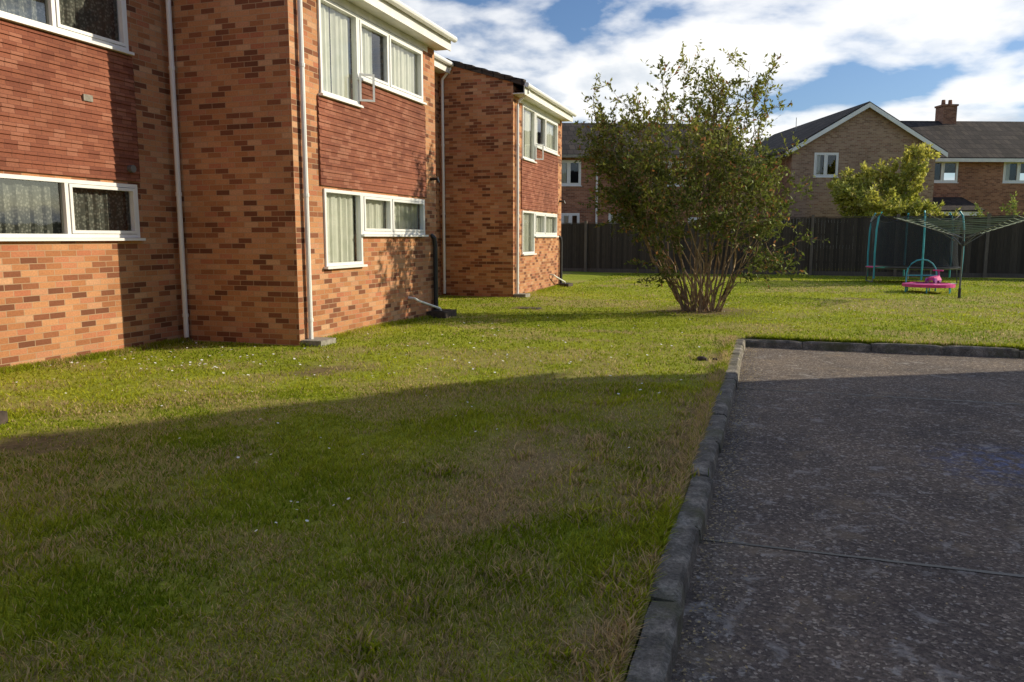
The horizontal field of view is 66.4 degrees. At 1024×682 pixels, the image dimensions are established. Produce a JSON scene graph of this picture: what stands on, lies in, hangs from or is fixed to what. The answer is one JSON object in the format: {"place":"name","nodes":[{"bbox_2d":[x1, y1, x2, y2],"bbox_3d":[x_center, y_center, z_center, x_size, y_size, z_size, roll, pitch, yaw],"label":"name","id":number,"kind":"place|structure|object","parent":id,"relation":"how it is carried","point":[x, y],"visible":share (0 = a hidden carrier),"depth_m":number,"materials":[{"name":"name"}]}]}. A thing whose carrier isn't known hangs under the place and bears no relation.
{"place":"outdoors","nodes":[
{"label":"outdoors","id":0,"kind":"place"},
{"bbox_2d":[0,267,1023,681],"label":"lawn","id":1,"kind":"structure","parent":0,"point":[44,441],"depth_m":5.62,"materials":[{"name":"green plant"}]},
{"bbox_2d":[0,411,7,424],"bbox_3d":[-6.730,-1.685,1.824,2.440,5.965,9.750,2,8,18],"label":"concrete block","id":2,"kind":"object","parent":1,"relation":"on","point":[3,417],"visible":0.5,"depth_m":6.35,"materials":[{"name":"concrete"}]},
{"bbox_2d":[16,290,1018,531],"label":"daisies","id":3,"kind":"object","parent":1,"relation":"on","point":[373,377],"visible":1,"depth_m":9.25,"materials":[{"name":"white plant"}]},
{"bbox_2d":[517,307,540,308],"bbox_3d":[0.405,-0.691,16.975,0.480,0.062,0.400,2,8,18],"label":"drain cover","id":4,"kind":"object","parent":1,"relation":"on","point":[529,308],"visible":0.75,"depth_m":16.86,"materials":[{"name":"grey concrete"}]},
{"bbox_2d":[569,39,829,311],"bbox_3d":[3.580,-3.330,15.671,4.730,5.545,3.824,6,10,38],"label":"bush","id":5,"kind":"object","parent":1,"relation":"on","point":[710,144],"visible":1,"depth_m":15.49,"materials":[{"name":"green plant"}]},
{"bbox_2d":[697,356,717,360],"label":"stones","id":6,"kind":"object","parent":1,"relation":"on","point":[701,358],"visible":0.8,"depth_m":9.63,"materials":[{"name":"grey stone"}]},
{"bbox_2d":[561,213,1023,277],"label":"wooden fence","id":7,"kind":"object","parent":1,"relation":"on","point":[997,253],"visible":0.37,"depth_m":31.57,"materials":[{"name":"brown wood"}]},
{"bbox_2d":[825,142,961,241],"bbox_3d":[16.939,-6.031,35.102,5.592,5.850,4.618,2,8,18],"label":"garden tree","id":8,"kind":"object","parent":1,"relation":"on","point":[900,189],"visible":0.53,"depth_m":35.04,"materials":[{"name":"green plant"}]},
{"bbox_2d":[865,211,964,283],"bbox_3d":[13.615,-3.180,26.494,3.039,2.363,2.942,0,8,-2],"label":"trampoline","id":9,"kind":"object","parent":1,"relation":"on","point":[898,244],"visible":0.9,"depth_m":25.44,"materials":[{"name":"black fabric"}]},
{"bbox_2d":[902,259,955,293],"bbox_3d":[11.580,-1.810,21.722,1.320,0.922,1.320,0,8,1],"label":"toddler trampoline","id":10,"kind":"object","parent":1,"relation":"on","point":[907,285],"visible":0.94,"depth_m":21.54,"materials":[{"name":"teal paint"}]},
{"bbox_2d":[925,270,943,282],"bbox_3d":[11.715,-1.789,21.635,0.560,0.360,0.280,-5,9,-33],"label":"toy scooter","id":11,"kind":"object","parent":10,"relation":"on","point":[936,279],"visible":1,"depth_m":21.59,"materials":[{"name":"pink plastic"}]},
{"bbox_2d":[894,215,1023,297],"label":"rotary clothes line","id":12,"kind":"object","parent":1,"relation":"on","point":[962,243],"visible":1,"depth_m":19.43,"materials":[{"name":"metal"}]},
{"bbox_2d":[970,190,1023,216],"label":"garden shrub","id":13,"kind":"object","parent":1,"relation":"on","point":[1013,206],"visible":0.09,"depth_m":30.66,"materials":[{"name":"green plant"}]},
{"bbox_2d":[399,0,1023,179],"label":"sky","id":14,"kind":"structure","parent":0,"point":[904,58],"materials":[{"name":"blue"}]},
{"bbox_2d":[623,341,870,680],"bbox_3d":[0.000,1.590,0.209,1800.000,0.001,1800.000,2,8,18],"label":"ground","id":15,"kind":"structure","parent":0,"point":[632,655],"depth_m":3.09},
{"bbox_2d":[0,0,435,368],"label":"walls","id":16,"kind":"structure","parent":15,"relation":"on","point":[237,77],"depth_m":10.96,"materials":[{"name":"orange brick"}]},
{"bbox_2d":[0,0,417,262],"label":"curtains","id":17,"kind":"object","parent":16,"relation":"attached to","point":[29,207],"visible":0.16,"depth_m":10.43,"materials":[{"name":"fabric"}]},
{"bbox_2d":[0,20,426,196],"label":"tile cladding","id":18,"kind":"structure","parent":16,"relation":"attached to","point":[84,138],"depth_m":10.04,"materials":[{"name":"red tile"}]},
{"bbox_2d":[0,0,428,268],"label":"window frames","id":19,"kind":"structure","parent":16,"relation":"attached to","point":[54,25],"depth_m":11.20,"materials":[{"name":"white plastic"}]},
{"bbox_2d":[82,0,457,345],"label":"gutters and pipes","id":20,"kind":"object","parent":16,"relation":"attached to","point":[402,20],"visible":0.98,"depth_m":11.45,"materials":[{"name":"plastic"}]},
{"bbox_2d":[434,66,561,296],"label":"walls","id":21,"kind":"structure","parent":15,"relation":"on","point":[480,170],"depth_m":20.10,"materials":[{"name":"orange brick"}]},
{"bbox_2d":[329,8,525,90],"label":"roof","id":22,"kind":"structure","parent":21,"relation":"on","point":[518,83],"depth_m":19.53,"materials":[{"name":"tile"}]},
{"bbox_2d":[434,52,576,297],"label":"gutters and pipes","id":23,"kind":"object","parent":21,"relation":"attached to","point":[537,100],"visible":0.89,"depth_m":20.20,"materials":[{"name":"plastic"}]},
{"bbox_2d":[523,109,553,251],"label":"curtains","id":24,"kind":"object","parent":21,"relation":"attached to","point":[527,216],"visible":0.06,"depth_m":21.43,"materials":[{"name":"fabric"}]},
{"bbox_2d":[521,149,557,212],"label":"tile cladding","id":25,"kind":"structure","parent":21,"relation":"attached to","point":[539,182],"depth_m":21.98,"materials":[{"name":"red tile"}]},
{"bbox_2d":[521,104,559,254],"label":"window frames","id":26,"kind":"structure","parent":21,"relation":"attached to","point":[535,146],"depth_m":21.62,"materials":[{"name":"white plastic"}]},
{"bbox_2d":[561,158,740,267],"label":"walls","id":27,"kind":"structure","parent":15,"relation":"on","point":[571,196],"depth_m":37.75,"materials":[{"name":"red brick"}]},
{"bbox_2d":[561,160,700,225],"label":"window frames","id":28,"kind":"structure","parent":27,"relation":"attached to","point":[568,183],"depth_m":37.65,"materials":[{"name":"white plastic"}]},
{"bbox_2d":[561,163,705,240],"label":"curtains","id":29,"kind":"object","parent":27,"relation":"attached to","point":[574,173],"visible":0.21,"depth_m":39.31,"materials":[{"name":"grey fabric"}]},
{"bbox_2d":[562,123,748,154],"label":"roof","id":30,"kind":"structure","parent":27,"relation":"on","point":[568,135],"depth_m":39.04,"materials":[{"name":"tile"}]},
{"bbox_2d":[562,154,749,223],"bbox_3d":[5.833,-6.184,37.698,11.100,5.420,0.430,0,8,-3],"label":"gutter","id":31,"kind":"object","parent":27,"relation":"attached to","point":[570,155],"depth_m":37.23,"materials":[{"name":"plastic"}]},
{"bbox_2d":[737,104,1023,267],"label":"walls","id":32,"kind":"structure","parent":15,"relation":"on","point":[869,136],"depth_m":39.48,"materials":[{"name":"brown brick"}]},
{"bbox_2d":[740,100,1023,265],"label":"trim and chimney pots","id":33,"kind":"structure","parent":32,"relation":"attached to","point":[893,120],"depth_m":39.07,"materials":[{"name":"white plastic"}]},
{"bbox_2d":[742,101,1023,210],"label":"roof","id":34,"kind":"structure","parent":32,"relation":"on","point":[981,139],"depth_m":43.19,"materials":[{"name":"tile"}]},
{"bbox_2d":[814,155,1016,243],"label":"curtains","id":35,"kind":"object","parent":32,"relation":"attached to","point":[1011,170],"visible":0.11,"depth_m":42.17,"materials":[{"name":"grey fabric"}]},
{"bbox_2d":[808,153,1023,248],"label":"window frames","id":36,"kind":"structure","parent":32,"relation":"attached to","point":[941,180],"depth_m":41.82,"materials":[{"name":"white plastic"}]},
{"bbox_2d":[670,347,1023,681],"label":"road","id":37,"kind":"structure","parent":0,"point":[924,626],"depth_m":4.38,"materials":[{"name":"grey asphalt"}]},
{"bbox_2d":[626,339,1023,681],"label":"kerb","id":38,"kind":"structure","parent":37,"relation":"on","point":[655,661],"depth_m":4.21,"materials":[{"name":"concrete"}]},
{"bbox_2d":[673,346,1023,681],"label":"fallen leaves","id":39,"kind":"object","parent":37,"relation":"on","point":[684,669],"visible":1,"depth_m":4.16,"materials":[{"name":"brown plant"}]}
]}

